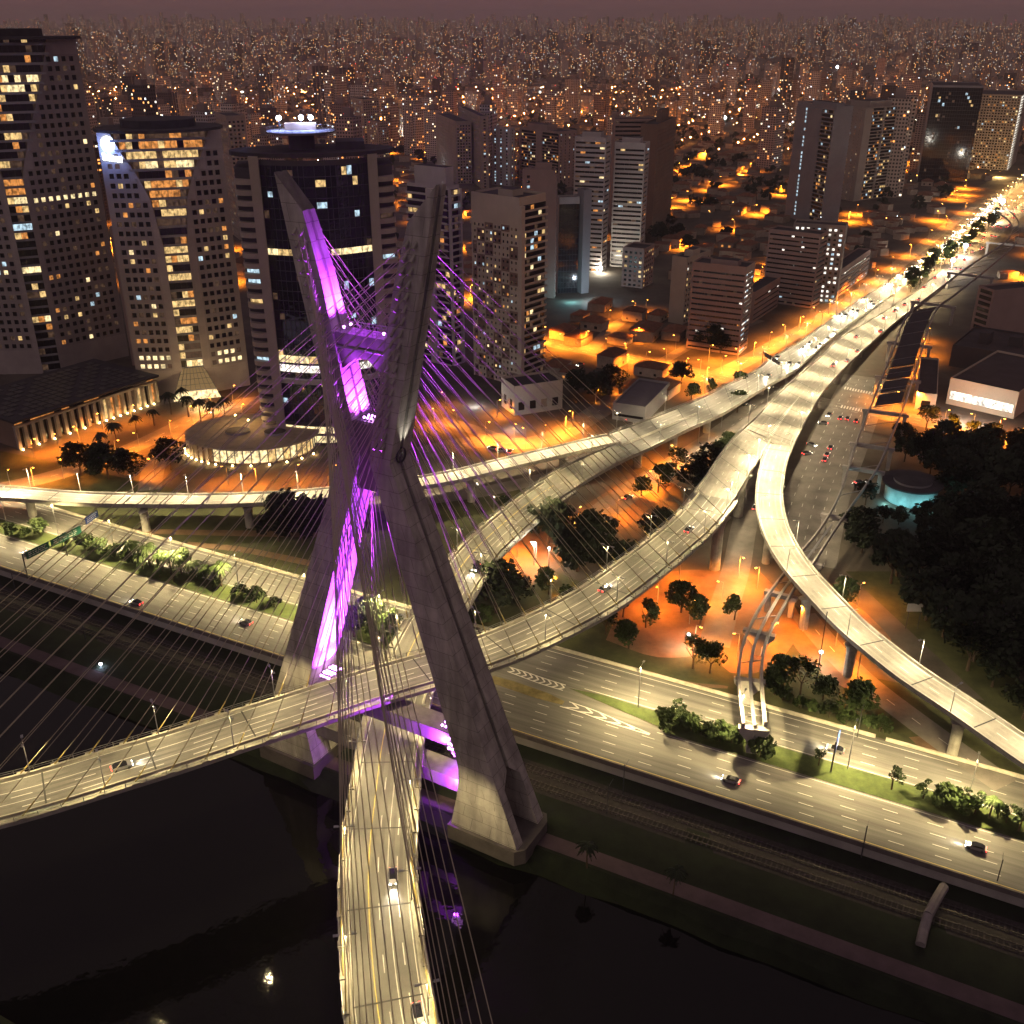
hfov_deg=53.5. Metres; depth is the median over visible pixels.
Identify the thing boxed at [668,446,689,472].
street tree
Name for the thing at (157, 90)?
distant tower
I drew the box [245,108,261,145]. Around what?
distant tower
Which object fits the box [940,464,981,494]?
park tree
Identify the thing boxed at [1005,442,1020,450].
park tree
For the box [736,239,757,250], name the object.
house
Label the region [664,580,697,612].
street tree
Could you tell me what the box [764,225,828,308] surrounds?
office block
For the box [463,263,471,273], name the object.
house
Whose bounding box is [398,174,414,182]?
house
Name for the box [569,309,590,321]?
house
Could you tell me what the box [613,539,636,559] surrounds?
broad tree
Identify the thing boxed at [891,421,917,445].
park tree
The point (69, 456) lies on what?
broad tree
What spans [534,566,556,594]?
street tree
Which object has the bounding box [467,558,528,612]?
broad tree
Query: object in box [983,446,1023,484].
park tree
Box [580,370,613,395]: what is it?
broad tree
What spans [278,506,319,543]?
broad tree
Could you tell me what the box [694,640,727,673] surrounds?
street tree
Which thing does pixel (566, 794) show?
railway track
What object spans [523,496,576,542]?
broad tree
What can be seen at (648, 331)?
house
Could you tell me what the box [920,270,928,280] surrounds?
street tree
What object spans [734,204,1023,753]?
monorail viaduct
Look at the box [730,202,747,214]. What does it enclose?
house
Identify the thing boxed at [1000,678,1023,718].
park tree
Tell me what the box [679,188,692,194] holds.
house
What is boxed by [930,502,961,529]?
park tree
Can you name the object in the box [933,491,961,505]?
park tree
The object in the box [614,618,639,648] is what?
street tree
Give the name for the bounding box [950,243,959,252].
street tree
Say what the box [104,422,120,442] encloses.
palm tree
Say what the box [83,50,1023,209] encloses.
distant trees
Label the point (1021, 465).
park tree
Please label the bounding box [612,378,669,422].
warehouse
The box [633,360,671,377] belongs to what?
house
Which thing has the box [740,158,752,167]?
house
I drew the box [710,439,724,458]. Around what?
street tree
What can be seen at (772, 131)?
distant tower
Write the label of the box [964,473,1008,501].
park tree
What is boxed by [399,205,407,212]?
house
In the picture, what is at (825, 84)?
distant tower
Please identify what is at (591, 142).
window
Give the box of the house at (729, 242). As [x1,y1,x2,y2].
[719,236,739,248]
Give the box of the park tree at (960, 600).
[921,585,980,637]
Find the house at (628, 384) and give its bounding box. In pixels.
[621,380,635,392]
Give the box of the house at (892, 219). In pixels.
[884,217,899,226]
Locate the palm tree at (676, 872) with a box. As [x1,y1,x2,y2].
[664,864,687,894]
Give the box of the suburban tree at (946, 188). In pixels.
[941,184,954,197]
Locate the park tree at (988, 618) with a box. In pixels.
[950,609,1002,661]
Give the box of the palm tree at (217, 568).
[205,560,231,586]
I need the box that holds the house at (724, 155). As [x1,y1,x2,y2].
[714,152,730,158]
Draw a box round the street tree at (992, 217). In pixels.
[987,213,997,229]
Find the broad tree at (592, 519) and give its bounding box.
[575,508,619,538]
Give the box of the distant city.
[0,12,1023,78]
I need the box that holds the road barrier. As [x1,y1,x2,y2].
[35,503,1023,778]
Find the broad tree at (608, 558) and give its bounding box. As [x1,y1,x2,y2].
[584,535,623,567]
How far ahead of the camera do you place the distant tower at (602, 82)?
1791.46 m
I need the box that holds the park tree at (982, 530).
[951,515,1014,550]
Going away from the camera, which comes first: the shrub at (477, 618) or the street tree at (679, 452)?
the shrub at (477, 618)
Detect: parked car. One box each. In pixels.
[487,446,497,449]
[622,494,632,499]
[802,451,811,455]
[806,442,816,446]
[818,421,827,424]
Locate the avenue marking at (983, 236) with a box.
[896,183,1021,288]
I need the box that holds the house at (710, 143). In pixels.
[703,140,718,146]
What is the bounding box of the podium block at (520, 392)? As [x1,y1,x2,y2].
[501,370,562,415]
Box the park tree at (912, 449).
[893,436,923,461]
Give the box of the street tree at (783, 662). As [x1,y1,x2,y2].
[767,652,798,684]
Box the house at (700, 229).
[694,223,707,235]
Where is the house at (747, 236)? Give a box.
[739,233,754,241]
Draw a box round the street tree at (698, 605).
[685,593,710,623]
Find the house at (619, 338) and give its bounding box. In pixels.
[607,332,633,345]
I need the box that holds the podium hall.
[0,359,159,450]
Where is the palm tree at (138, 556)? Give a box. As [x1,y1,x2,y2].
[132,552,149,568]
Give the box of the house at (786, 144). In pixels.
[783,140,790,149]
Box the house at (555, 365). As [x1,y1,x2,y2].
[543,358,572,376]
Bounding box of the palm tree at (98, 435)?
[92,432,107,442]
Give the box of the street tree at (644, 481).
[632,475,652,495]
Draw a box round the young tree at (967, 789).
[956,786,973,806]
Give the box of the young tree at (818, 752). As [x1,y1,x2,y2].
[813,747,825,765]
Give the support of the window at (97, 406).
in the podium hall
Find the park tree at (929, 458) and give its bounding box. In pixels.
[917,448,944,473]
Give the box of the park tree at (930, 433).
[916,428,942,452]
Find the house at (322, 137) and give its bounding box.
[317,136,327,140]
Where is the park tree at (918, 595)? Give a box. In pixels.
[898,568,963,620]
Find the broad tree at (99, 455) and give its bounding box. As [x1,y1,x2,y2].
[83,440,126,478]
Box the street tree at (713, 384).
[707,377,717,391]
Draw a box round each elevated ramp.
[0,433,619,531]
[539,439,632,516]
[694,426,770,570]
[755,442,1023,769]
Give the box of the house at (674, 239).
[662,234,681,248]
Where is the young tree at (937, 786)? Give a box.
[932,783,946,793]
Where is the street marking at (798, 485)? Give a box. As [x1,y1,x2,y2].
[30,219,968,759]
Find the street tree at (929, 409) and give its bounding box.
[918,404,941,429]
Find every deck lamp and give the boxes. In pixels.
[20,734,30,771]
[95,749,104,784]
[150,699,158,733]
[225,709,233,744]
[268,664,274,697]
[333,824,354,855]
[333,931,356,966]
[389,613,403,637]
[399,867,420,900]
[400,778,419,802]
[414,978,439,1015]
[540,609,551,639]
[611,573,624,601]
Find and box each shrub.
[1,522,17,535]
[17,526,31,536]
[27,517,48,533]
[73,532,95,549]
[86,537,108,554]
[104,542,120,556]
[118,548,134,562]
[188,569,202,578]
[209,578,220,588]
[230,581,249,596]
[243,585,267,602]
[266,595,281,606]
[365,622,387,638]
[388,626,398,643]
[468,606,482,623]
[473,603,493,622]
[654,706,679,731]
[675,711,694,728]
[681,712,703,733]
[699,720,715,736]
[705,719,731,741]
[722,723,743,744]
[745,734,776,759]
[772,684,793,700]
[792,694,810,706]
[804,699,818,712]
[818,698,843,717]
[835,707,859,724]
[858,714,878,729]
[870,713,893,734]
[931,781,962,807]
[954,791,982,815]
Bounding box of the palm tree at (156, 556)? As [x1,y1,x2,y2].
[149,549,167,570]
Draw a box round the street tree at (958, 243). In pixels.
[954,241,962,250]
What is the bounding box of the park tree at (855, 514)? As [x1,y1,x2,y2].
[838,505,880,530]
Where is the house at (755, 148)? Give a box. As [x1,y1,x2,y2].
[749,146,757,152]
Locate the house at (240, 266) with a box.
[236,256,244,275]
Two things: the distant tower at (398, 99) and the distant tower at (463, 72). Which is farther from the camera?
the distant tower at (463, 72)
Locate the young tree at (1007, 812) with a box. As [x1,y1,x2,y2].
[1001,804,1015,822]
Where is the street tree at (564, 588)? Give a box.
[556,584,572,597]
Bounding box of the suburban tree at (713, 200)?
[703,197,718,204]
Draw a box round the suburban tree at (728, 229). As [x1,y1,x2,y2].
[720,226,733,231]
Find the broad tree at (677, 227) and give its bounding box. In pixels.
[669,223,685,233]
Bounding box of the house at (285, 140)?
[282,136,287,144]
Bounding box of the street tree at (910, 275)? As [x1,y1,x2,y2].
[904,266,921,280]
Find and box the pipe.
[915,883,948,947]
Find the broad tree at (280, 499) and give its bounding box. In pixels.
[262,487,306,524]
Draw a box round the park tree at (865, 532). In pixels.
[844,515,881,552]
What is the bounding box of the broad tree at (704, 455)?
[683,441,722,470]
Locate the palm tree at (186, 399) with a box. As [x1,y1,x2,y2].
[178,396,194,416]
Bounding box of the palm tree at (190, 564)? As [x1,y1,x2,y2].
[183,560,201,573]
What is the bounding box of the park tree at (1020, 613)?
[994,610,1023,664]
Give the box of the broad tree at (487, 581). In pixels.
[471,559,496,600]
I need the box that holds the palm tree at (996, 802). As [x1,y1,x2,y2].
[980,795,1005,818]
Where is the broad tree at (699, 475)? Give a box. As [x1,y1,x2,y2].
[676,461,707,490]
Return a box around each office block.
[556,195,579,292]
[577,187,591,293]
[668,246,710,323]
[686,256,755,354]
[749,275,780,322]
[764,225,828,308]
[790,219,847,303]
[838,248,870,296]
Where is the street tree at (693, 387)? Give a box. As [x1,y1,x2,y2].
[684,382,701,399]
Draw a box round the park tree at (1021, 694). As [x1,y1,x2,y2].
[1013,679,1023,712]
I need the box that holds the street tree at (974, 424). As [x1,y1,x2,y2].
[965,420,981,429]
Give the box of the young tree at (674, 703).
[668,699,677,708]
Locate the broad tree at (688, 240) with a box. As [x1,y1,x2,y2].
[679,233,699,246]
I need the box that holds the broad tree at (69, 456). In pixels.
[56,441,90,475]
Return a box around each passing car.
[129,599,142,605]
[239,619,252,625]
[721,775,740,785]
[826,744,844,754]
[965,841,986,853]
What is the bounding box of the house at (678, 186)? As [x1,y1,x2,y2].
[673,181,690,191]
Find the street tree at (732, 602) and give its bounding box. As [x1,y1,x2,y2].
[722,593,742,619]
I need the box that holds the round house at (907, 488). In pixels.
[882,469,943,508]
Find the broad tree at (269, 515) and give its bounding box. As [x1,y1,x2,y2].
[255,506,296,541]
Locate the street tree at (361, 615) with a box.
[343,602,370,636]
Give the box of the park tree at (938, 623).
[930,605,953,637]
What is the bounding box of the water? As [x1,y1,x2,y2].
[0,671,928,1023]
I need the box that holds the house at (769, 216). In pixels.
[764,212,776,220]
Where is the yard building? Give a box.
[914,357,938,409]
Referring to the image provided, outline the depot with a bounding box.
[949,326,1023,368]
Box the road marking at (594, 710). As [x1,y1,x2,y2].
[0,502,1023,892]
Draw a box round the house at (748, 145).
[745,142,757,148]
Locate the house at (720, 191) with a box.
[717,188,727,194]
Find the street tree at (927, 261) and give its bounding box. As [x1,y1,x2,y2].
[920,256,935,274]
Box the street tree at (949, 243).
[944,240,953,246]
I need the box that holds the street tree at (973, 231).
[969,229,977,236]
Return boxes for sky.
[0,0,1023,25]
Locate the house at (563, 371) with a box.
[559,365,584,379]
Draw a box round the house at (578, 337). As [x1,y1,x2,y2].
[563,329,593,346]
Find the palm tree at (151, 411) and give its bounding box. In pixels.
[146,409,159,425]
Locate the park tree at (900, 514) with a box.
[890,505,909,524]
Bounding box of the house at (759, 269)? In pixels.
[754,263,764,274]
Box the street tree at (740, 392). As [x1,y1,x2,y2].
[730,390,749,412]
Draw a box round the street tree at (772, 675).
[763,666,785,694]
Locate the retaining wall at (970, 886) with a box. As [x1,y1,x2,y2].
[0,570,1023,907]
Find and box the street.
[0,206,1015,790]
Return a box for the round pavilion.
[185,413,319,464]
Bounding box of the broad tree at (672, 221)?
[666,214,676,228]
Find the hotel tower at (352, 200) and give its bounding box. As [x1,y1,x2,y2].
[229,115,397,444]
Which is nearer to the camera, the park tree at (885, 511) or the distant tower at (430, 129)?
the park tree at (885, 511)
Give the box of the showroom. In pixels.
[946,350,1023,418]
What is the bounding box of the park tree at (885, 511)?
[876,505,892,522]
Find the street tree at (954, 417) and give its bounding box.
[948,413,961,425]
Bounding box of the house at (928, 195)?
[917,191,933,201]
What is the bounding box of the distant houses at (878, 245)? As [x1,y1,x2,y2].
[82,76,1023,280]
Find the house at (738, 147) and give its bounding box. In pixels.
[733,144,745,150]
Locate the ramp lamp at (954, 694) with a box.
[950,682,962,711]
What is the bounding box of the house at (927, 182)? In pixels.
[921,178,933,185]
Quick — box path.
[0,636,1023,1022]
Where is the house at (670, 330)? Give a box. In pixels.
[661,324,686,341]
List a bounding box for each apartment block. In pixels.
[109,225,134,365]
[215,111,247,239]
[350,97,379,143]
[367,120,389,157]
[405,163,464,365]
[435,113,471,183]
[458,106,488,188]
[471,186,547,380]
[491,126,514,185]
[519,122,576,187]
[522,161,557,297]
[573,130,611,272]
[608,116,654,228]
[610,136,649,266]
[621,242,654,287]
[640,107,676,241]
[785,100,853,220]
[841,98,898,200]
[970,89,1023,169]
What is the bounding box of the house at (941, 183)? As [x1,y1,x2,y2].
[934,181,948,185]
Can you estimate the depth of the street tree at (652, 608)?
300.53 m
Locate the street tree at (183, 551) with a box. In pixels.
[174,547,191,571]
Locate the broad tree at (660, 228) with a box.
[647,221,669,240]
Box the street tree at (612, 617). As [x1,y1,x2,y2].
[602,613,618,634]
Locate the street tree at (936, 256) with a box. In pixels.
[929,253,939,271]
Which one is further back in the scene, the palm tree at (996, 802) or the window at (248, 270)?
the window at (248, 270)
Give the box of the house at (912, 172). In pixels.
[908,169,916,175]
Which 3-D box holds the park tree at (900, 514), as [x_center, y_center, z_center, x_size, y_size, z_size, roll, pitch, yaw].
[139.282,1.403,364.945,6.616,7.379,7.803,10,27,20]
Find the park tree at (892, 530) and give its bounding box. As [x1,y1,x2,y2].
[876,527,901,535]
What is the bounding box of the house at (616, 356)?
[596,347,627,368]
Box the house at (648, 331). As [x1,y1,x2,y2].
[628,320,663,342]
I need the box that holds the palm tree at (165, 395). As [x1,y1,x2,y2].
[160,392,177,413]
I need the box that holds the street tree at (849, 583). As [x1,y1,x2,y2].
[833,575,859,601]
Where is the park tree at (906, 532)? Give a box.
[878,529,929,576]
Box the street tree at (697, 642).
[683,634,710,668]
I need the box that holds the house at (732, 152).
[724,150,737,156]
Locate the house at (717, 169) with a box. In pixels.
[714,167,722,172]
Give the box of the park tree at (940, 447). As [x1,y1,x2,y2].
[929,440,956,469]
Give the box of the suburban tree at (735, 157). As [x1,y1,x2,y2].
[732,153,743,160]
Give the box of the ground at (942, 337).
[0,25,1023,779]
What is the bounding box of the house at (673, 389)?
[654,377,681,400]
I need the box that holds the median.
[0,519,1023,840]
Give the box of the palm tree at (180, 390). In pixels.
[174,387,188,404]
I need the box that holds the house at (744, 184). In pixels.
[741,181,750,187]
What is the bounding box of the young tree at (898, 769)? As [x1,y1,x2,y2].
[888,765,906,789]
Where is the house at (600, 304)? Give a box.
[587,296,613,311]
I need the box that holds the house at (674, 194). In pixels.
[672,191,677,197]
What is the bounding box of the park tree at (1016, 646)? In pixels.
[969,618,1023,672]
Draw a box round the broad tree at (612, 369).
[602,363,629,393]
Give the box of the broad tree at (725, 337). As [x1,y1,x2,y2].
[710,332,732,353]
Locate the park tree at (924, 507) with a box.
[909,501,934,517]
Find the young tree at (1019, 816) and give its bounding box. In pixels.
[1012,805,1023,831]
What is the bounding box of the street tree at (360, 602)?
[354,595,385,623]
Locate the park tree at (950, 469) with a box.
[934,464,974,496]
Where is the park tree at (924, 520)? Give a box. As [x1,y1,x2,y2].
[913,512,955,536]
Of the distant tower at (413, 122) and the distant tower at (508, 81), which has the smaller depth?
the distant tower at (413, 122)
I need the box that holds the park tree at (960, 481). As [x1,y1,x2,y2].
[938,470,969,499]
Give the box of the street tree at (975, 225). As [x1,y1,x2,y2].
[971,222,980,232]
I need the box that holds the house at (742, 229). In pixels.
[735,224,756,234]
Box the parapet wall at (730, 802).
[0,566,1023,899]
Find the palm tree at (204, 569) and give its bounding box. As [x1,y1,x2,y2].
[195,564,212,582]
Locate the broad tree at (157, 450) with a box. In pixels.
[148,436,188,469]
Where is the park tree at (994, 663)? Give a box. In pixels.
[976,648,1023,686]
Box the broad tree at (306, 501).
[297,494,326,532]
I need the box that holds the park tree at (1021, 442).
[1006,431,1023,450]
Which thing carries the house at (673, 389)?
on the ground at (942, 337)
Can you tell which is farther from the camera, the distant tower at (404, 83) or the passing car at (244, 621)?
the distant tower at (404, 83)
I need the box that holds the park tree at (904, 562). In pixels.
[869,534,927,583]
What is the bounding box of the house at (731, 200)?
[723,195,736,204]
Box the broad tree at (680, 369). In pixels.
[667,360,694,383]
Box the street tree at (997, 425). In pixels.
[988,422,1002,428]
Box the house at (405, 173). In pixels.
[399,170,413,176]
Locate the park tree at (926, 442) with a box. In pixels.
[907,434,935,463]
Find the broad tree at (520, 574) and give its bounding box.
[504,570,534,605]
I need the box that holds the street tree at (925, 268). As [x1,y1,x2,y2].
[923,266,931,273]
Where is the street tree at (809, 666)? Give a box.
[790,655,821,694]
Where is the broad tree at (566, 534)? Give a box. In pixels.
[552,523,606,571]
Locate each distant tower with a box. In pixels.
[84,87,97,133]
[92,117,113,133]
[92,134,110,220]
[94,94,114,124]
[110,111,131,124]
[113,95,131,115]
[120,73,137,100]
[127,79,158,116]
[130,70,140,78]
[155,71,171,88]
[155,88,161,98]
[156,88,179,115]
[156,99,170,115]
[157,85,172,91]
[177,90,192,115]
[185,108,195,115]
[190,103,215,122]
[193,67,211,102]
[197,85,214,102]
[199,92,219,111]
[211,65,231,111]
[220,95,250,146]
[223,90,241,102]
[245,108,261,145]
[247,90,259,112]
[252,126,283,159]
[256,104,277,128]
[257,71,274,107]
[272,72,286,110]
[287,59,297,82]
[297,109,316,142]
[306,56,316,83]
[312,63,328,126]
[323,67,347,139]
[323,143,337,159]
[324,61,332,70]
[329,125,336,143]
[330,97,350,129]
[336,107,363,158]
[339,64,354,102]
[341,58,357,77]
[350,78,371,97]
[358,69,365,81]
[359,53,368,82]
[368,59,374,82]
[377,81,393,116]
[381,98,399,147]
[382,69,396,102]
[383,53,393,72]
[395,93,405,107]
[398,75,411,94]
[398,107,403,137]
[399,54,411,78]
[402,89,424,156]
[413,63,423,85]
[413,86,424,96]
[414,72,429,96]
[420,54,429,75]
[421,93,439,141]
[424,104,442,161]
[428,55,439,84]
[432,77,444,108]
[442,85,457,115]
[444,62,452,84]
[458,63,468,83]
[464,87,480,109]
[479,96,496,179]
[483,58,491,83]
[492,61,505,113]
[506,76,510,110]
[507,80,521,116]
[513,62,520,79]
[518,78,526,111]
[523,59,531,85]
[540,90,548,116]
[545,87,563,128]
[564,74,580,121]
[579,44,590,82]
[581,62,588,83]
[581,92,593,115]
[593,85,611,129]
[597,80,609,89]
[606,112,618,141]
[615,62,623,83]
[627,78,642,111]
[642,54,654,83]
[644,69,655,98]
[644,77,659,117]
[665,97,681,125]
[680,64,694,113]
[685,56,691,63]
[690,52,699,72]
[692,69,711,115]
[698,64,708,73]
[700,84,711,118]
[707,93,725,134]
[711,63,719,83]
[711,82,724,98]
[712,81,726,108]
[719,72,727,84]
[726,58,738,105]
[727,56,733,71]
[742,72,753,110]
[742,78,757,131]
[744,55,754,85]
[756,100,786,167]
[757,75,772,117]
[764,61,774,78]
[770,73,777,96]
[771,63,780,88]
[778,54,794,121]
[788,74,800,119]
[791,51,797,73]
[799,59,809,95]
[804,66,821,100]
[805,56,812,75]
[818,87,823,99]
[820,72,831,100]
[821,70,832,90]
[828,88,840,101]
[836,63,848,86]
[836,72,842,90]
[839,64,860,102]
[843,87,854,102]
[845,99,854,103]
[849,60,859,68]
[849,87,866,99]
[858,73,867,89]
[866,82,871,95]
[866,94,876,98]
[873,54,887,89]
[873,76,883,97]
[880,82,899,98]
[883,71,889,84]
[884,88,917,197]
[885,76,895,84]
[889,68,901,79]
[894,53,908,73]
[895,74,902,87]
[901,69,915,95]
[906,49,914,73]
[909,107,926,169]
[910,52,919,73]
[912,72,921,115]
[916,83,926,113]
[939,65,949,80]
[947,75,961,81]
[980,60,991,86]
[989,76,998,89]
[995,81,1012,89]
[1003,70,1016,89]
[1014,62,1021,82]
[1017,60,1023,86]
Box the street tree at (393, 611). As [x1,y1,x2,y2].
[381,607,402,627]
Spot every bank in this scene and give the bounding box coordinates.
[0,575,1023,1023]
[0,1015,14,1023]
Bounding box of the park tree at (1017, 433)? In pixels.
[1001,427,1023,444]
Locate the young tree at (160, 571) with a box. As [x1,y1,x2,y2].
[153,563,162,577]
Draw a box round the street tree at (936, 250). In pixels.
[925,247,942,265]
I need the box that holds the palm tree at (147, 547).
[135,542,158,565]
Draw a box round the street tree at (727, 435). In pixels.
[719,431,734,444]
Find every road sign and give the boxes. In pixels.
[22,525,80,578]
[62,510,97,555]
[762,351,781,365]
[830,730,840,772]
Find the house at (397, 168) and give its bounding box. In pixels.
[395,165,405,170]
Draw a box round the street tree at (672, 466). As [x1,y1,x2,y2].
[662,461,679,476]
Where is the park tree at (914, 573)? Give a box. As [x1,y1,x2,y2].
[898,565,950,609]
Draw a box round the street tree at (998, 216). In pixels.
[993,211,1001,220]
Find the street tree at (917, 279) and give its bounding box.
[912,277,921,284]
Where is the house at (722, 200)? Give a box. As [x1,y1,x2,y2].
[711,196,725,208]
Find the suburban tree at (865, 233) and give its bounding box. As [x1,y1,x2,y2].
[858,230,871,236]
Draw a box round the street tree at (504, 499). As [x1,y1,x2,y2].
[495,495,510,506]
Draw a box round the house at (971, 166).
[968,162,975,169]
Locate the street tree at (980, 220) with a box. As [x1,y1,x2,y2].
[975,217,986,225]
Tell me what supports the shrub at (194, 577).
on the median
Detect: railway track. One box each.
[0,588,1023,937]
[0,598,1023,955]
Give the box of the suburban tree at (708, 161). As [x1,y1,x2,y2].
[705,158,713,167]
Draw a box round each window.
[0,56,119,347]
[19,427,24,446]
[27,425,33,443]
[35,422,40,441]
[43,419,48,438]
[50,417,56,435]
[58,414,64,433]
[66,412,71,430]
[74,409,78,427]
[81,407,86,425]
[88,404,93,422]
[96,402,100,420]
[103,400,107,417]
[106,150,239,351]
[110,397,114,415]
[117,395,121,412]
[124,393,128,410]
[131,390,134,408]
[137,388,141,405]
[144,386,148,403]
[151,384,154,401]
[213,449,219,461]
[220,450,226,461]
[223,121,246,219]
[227,451,234,462]
[235,451,242,462]
[243,451,250,462]
[247,269,259,272]
[248,279,260,282]
[251,299,262,302]
[251,451,259,462]
[257,357,268,360]
[260,450,267,462]
[264,210,269,217]
[268,248,277,254]
[268,449,275,461]
[276,448,283,460]
[278,249,288,255]
[279,355,288,361]
[280,364,289,371]
[283,447,289,458]
[289,356,298,362]
[290,365,299,371]
[290,445,296,456]
[297,443,301,455]
[299,356,308,363]
[300,366,309,372]
[302,442,306,453]
[309,357,317,363]
[310,366,319,372]
[315,180,325,186]
[315,427,324,433]
[316,436,325,442]
[317,202,326,208]
[331,249,341,254]
[341,166,345,174]
[342,247,351,254]
[346,165,351,173]
[352,246,361,252]
[353,101,378,141]
[353,176,357,184]
[360,361,369,368]
[362,245,371,251]
[381,212,392,217]
[383,253,394,258]
[439,336,451,364]
[457,125,470,182]
[474,222,516,378]
[483,119,485,187]
[518,402,523,409]
[522,130,573,185]
[530,400,535,408]
[541,398,546,406]
[552,397,557,404]
[575,142,609,270]
[575,166,589,167]
[575,185,598,187]
[576,146,599,148]
[576,156,594,158]
[580,176,598,177]
[612,149,641,256]
[613,214,635,216]
[613,219,630,220]
[613,228,630,229]
[614,196,641,198]
[615,177,642,179]
[616,154,643,156]
[619,126,638,127]
[619,191,636,193]
[622,224,639,226]
[622,414,642,419]
[623,210,640,212]
[624,182,641,184]
[625,149,643,151]
[693,286,710,289]
[697,303,715,306]
[701,298,719,301]
[706,271,724,274]
[712,316,730,319]
[725,284,743,287]
[766,243,818,303]
[791,228,842,292]
[921,400,929,405]
[949,391,1013,412]
[971,96,1023,168]
[974,318,985,324]
[976,312,987,318]
[977,306,988,312]
[978,300,989,306]
[979,294,990,301]
[980,288,991,295]
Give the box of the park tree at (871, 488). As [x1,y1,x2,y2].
[853,479,878,505]
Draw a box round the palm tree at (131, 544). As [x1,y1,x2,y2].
[117,539,142,562]
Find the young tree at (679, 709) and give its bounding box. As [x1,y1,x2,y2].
[673,698,687,714]
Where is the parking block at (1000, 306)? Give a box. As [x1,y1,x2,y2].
[970,281,1023,332]
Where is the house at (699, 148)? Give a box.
[692,145,704,151]
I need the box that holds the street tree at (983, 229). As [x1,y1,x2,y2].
[979,225,985,234]
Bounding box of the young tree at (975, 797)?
[968,790,986,813]
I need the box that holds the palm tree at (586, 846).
[575,841,598,867]
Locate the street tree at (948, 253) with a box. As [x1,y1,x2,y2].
[941,246,953,264]
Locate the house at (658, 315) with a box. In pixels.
[647,308,667,322]
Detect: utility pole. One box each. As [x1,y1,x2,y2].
[622,760,628,793]
[814,611,827,694]
[857,705,863,736]
[861,821,868,857]
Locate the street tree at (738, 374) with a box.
[732,371,747,379]
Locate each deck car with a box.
[110,760,132,772]
[388,867,397,884]
[411,1001,424,1023]
[598,584,610,592]
[683,526,693,533]
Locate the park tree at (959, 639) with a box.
[941,618,1001,670]
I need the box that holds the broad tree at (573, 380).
[565,367,592,394]
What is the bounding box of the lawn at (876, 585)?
[0,451,1023,774]
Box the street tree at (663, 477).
[652,463,673,492]
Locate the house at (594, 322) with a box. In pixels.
[579,314,609,331]
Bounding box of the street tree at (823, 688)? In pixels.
[811,674,839,699]
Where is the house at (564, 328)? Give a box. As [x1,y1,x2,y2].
[548,322,577,340]
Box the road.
[0,501,1023,891]
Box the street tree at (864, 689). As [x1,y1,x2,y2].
[836,676,880,712]
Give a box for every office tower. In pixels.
[0,28,128,373]
[92,116,249,402]
[917,81,983,183]
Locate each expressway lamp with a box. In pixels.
[636,660,644,706]
[847,718,857,768]
[969,751,980,793]
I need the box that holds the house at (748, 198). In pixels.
[736,192,756,205]
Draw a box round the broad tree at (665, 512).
[637,505,672,535]
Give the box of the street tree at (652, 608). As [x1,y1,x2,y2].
[641,597,661,627]
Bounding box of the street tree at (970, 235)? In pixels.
[967,232,974,239]
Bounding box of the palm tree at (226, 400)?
[216,396,232,415]
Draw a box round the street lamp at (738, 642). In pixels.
[732,632,739,656]
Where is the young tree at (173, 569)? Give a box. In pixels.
[169,567,180,582]
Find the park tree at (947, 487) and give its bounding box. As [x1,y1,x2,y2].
[937,470,963,492]
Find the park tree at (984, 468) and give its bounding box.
[979,454,1013,473]
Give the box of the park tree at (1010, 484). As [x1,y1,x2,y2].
[1001,466,1022,494]
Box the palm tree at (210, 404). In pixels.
[203,401,222,417]
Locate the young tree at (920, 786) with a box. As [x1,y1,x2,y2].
[914,778,932,798]
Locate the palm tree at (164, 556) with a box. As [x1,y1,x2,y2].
[157,550,181,572]
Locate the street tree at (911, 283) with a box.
[906,280,917,291]
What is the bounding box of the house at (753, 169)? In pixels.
[747,166,759,173]
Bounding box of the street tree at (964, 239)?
[959,235,969,249]
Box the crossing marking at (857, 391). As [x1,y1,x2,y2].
[841,387,872,411]
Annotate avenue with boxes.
[894,175,1023,293]
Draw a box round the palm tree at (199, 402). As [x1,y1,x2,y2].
[190,398,206,421]
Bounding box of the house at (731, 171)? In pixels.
[725,168,734,174]
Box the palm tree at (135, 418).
[128,415,142,433]
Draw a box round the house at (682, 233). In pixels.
[676,230,692,246]
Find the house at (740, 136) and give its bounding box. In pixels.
[736,134,745,140]
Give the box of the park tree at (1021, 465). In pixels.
[1011,461,1023,495]
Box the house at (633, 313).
[622,306,647,321]
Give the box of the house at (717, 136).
[714,133,724,138]
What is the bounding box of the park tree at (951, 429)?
[933,419,972,449]
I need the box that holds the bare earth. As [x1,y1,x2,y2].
[124,439,947,758]
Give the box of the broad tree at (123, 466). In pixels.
[108,450,148,480]
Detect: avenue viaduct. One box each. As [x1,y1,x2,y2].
[609,274,899,467]
[745,272,945,447]
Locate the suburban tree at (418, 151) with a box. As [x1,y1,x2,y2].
[414,149,423,156]
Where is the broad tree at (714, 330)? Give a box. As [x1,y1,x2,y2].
[693,322,724,351]
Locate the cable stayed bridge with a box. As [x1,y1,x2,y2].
[0,170,737,1023]
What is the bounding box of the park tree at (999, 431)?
[969,423,1007,442]
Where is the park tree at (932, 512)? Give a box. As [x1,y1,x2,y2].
[929,506,947,515]
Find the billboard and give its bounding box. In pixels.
[905,604,922,628]
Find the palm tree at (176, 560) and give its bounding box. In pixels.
[167,553,188,574]
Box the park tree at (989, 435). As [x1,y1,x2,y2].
[971,426,1005,450]

